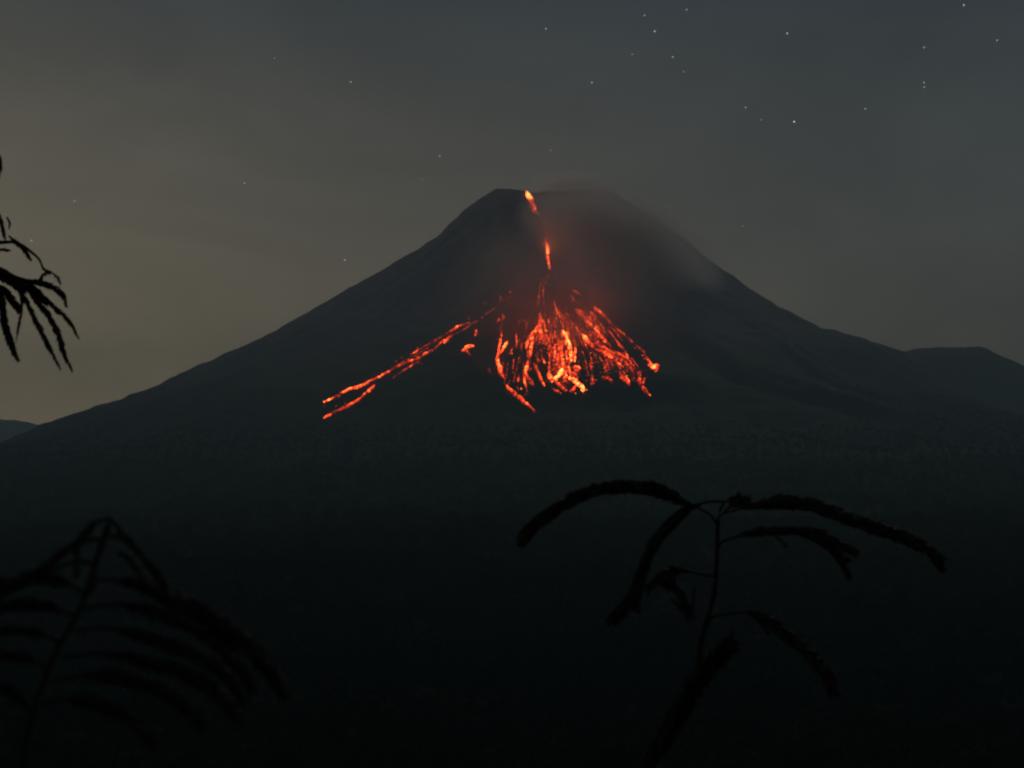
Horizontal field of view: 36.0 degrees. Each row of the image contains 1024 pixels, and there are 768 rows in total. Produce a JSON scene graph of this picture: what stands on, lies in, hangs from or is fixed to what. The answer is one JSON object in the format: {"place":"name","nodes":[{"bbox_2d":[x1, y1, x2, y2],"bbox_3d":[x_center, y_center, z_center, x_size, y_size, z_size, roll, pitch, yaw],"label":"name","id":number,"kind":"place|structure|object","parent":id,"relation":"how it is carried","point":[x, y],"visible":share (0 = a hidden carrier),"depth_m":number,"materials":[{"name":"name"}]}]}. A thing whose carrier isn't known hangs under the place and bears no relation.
{"place":"outdoors","nodes":[
{"label":"outdoors","id":0,"kind":"place"},
{"bbox_2d":[0,419,37,442],"bbox_3d":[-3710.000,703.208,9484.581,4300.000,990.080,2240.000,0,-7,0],"label":"hill","id":1,"kind":"structure","parent":0,"point":[9,429],"depth_m":9220.15,"materials":[{"name":"grey"}]},
{"bbox_2d":[0,188,1023,470],"bbox_3d":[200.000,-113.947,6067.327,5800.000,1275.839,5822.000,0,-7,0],"label":"volcano","id":2,"kind":"structure","parent":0,"point":[718,344],"depth_m":4761.84},
{"bbox_2d":[324,384,374,417],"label":"lava flow","id":3,"kind":"object","parent":2,"relation":"on","point":[350,404],"visible":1,"depth_m":4213.74,"materials":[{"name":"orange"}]},
{"bbox_2d":[324,278,522,406],"bbox_3d":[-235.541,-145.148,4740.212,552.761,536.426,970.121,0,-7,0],"label":"lava flow","id":4,"kind":"object","parent":2,"relation":"on","point":[446,340],"visible":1,"depth_m":4688.23,"materials":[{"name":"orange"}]},
{"bbox_2d":[461,344,473,354],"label":"lava flow","id":5,"kind":"object","parent":2,"relation":"on","point":[466,347],"visible":1,"depth_m":4688.53,"materials":[{"name":"orange liquid"}]},
{"bbox_2d":[488,315,524,383],"bbox_3d":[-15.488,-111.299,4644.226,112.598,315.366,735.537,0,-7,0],"label":"lava flow","id":6,"kind":"object","parent":2,"relation":"on","point":[500,368],"visible":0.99,"depth_m":4658.42,"materials":[{"name":"orange"}]},
{"bbox_2d":[506,385,535,412],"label":"lava flow","id":7,"kind":"object","parent":2,"relation":"on","point":[518,396],"visible":1,"depth_m":4147.89,"materials":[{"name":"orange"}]},
{"bbox_2d":[522,191,535,213],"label":"lava flow","id":8,"kind":"object","parent":2,"relation":"on","point":[531,201],"visible":1,"depth_m":5801.49,"materials":[{"name":"orange liquid"}]},
{"bbox_2d":[512,313,553,393],"bbox_3d":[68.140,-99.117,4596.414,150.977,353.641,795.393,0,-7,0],"label":"lava flow","id":9,"kind":"object","parent":2,"relation":"on","point":[532,337],"visible":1,"depth_m":4638.45,"materials":[{"name":"orange"}]},
{"bbox_2d":[536,211,550,305],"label":"lava flow","id":10,"kind":"object","parent":2,"relation":"on","point":[546,251],"visible":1,"depth_m":5321.90,"materials":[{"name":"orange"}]},
{"bbox_2d":[536,300,594,393],"bbox_3d":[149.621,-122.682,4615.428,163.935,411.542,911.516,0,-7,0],"label":"lava flow","id":11,"kind":"object","parent":2,"relation":"on","point":[557,363],"visible":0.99,"depth_m":4590.48,"materials":[{"name":"orange"}]},
{"bbox_2d":[556,290,636,384],"bbox_3d":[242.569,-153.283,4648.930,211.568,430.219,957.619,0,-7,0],"label":"lava flow","id":12,"kind":"object","parent":2,"relation":"on","point":[597,341],"visible":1,"depth_m":4689.98,"materials":[{"name":"orange"}]},
{"bbox_2d":[605,326,628,357],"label":"lava flow","id":13,"kind":"object","parent":2,"relation":"on","point":[617,342],"visible":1,"depth_m":4735.82,"materials":[{"name":"red"}]},
{"bbox_2d":[619,371,630,387],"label":"lava flow","id":14,"kind":"object","parent":2,"relation":"on","point":[623,379],"visible":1,"depth_m":4173.40,"materials":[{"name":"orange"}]},
{"bbox_2d":[594,306,658,374],"bbox_3d":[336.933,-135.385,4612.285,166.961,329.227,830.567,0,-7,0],"label":"lava flow","id":15,"kind":"object","parent":2,"relation":"on","point":[655,367],"visible":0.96,"depth_m":4716.93,"materials":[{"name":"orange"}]},
{"bbox_2d":[636,371,650,395],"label":"lava flow","id":16,"kind":"object","parent":2,"relation":"on","point":[641,385],"visible":1,"depth_m":4149.11,"materials":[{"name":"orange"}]},
{"bbox_2d":[0,456,1023,767],"bbox_3d":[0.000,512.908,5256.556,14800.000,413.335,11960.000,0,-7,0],"label":"ground","id":17,"kind":"structure","parent":0,"point":[470,470],"depth_m":2562.76,"materials":[{"name":"black"}]},
{"bbox_2d":[0,156,79,371],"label":"slender tree","id":18,"kind":"object","parent":17,"relation":"on","point":[21,286],"visible":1,"depth_m":2.63,"materials":[{"name":"black plant"}]},
{"bbox_2d":[0,516,292,767],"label":"shrub","id":19,"kind":"object","parent":17,"relation":"on","point":[228,640],"visible":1,"depth_m":1.26,"materials":[{"name":"black plant"}]},
{"bbox_2d":[0,378,1023,767],"bbox_3d":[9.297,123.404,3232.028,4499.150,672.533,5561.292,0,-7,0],"label":"forest","id":20,"kind":"object","parent":17,"relation":"on","point":[340,724],"visible":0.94,"depth_m":949.36,"materials":[{"name":"black plant"}]},
{"bbox_2d":[515,478,948,767],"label":"sapling","id":21,"kind":"object","parent":17,"relation":"on","point":[707,668],"visible":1,"depth_m":2.29,"materials":[{"name":"black plant"}]},
{"bbox_2d":[0,0,1023,424],"label":"sky","id":22,"kind":"structure","parent":0,"point":[904,211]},
{"bbox_2d":[906,346,1023,414],"bbox_3d":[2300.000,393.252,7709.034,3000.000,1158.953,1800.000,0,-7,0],"label":"hill","id":23,"kind":"structure","parent":0,"point":[986,376],"depth_m":7374.95,"materials":[{"name":"grey"}]}
]}

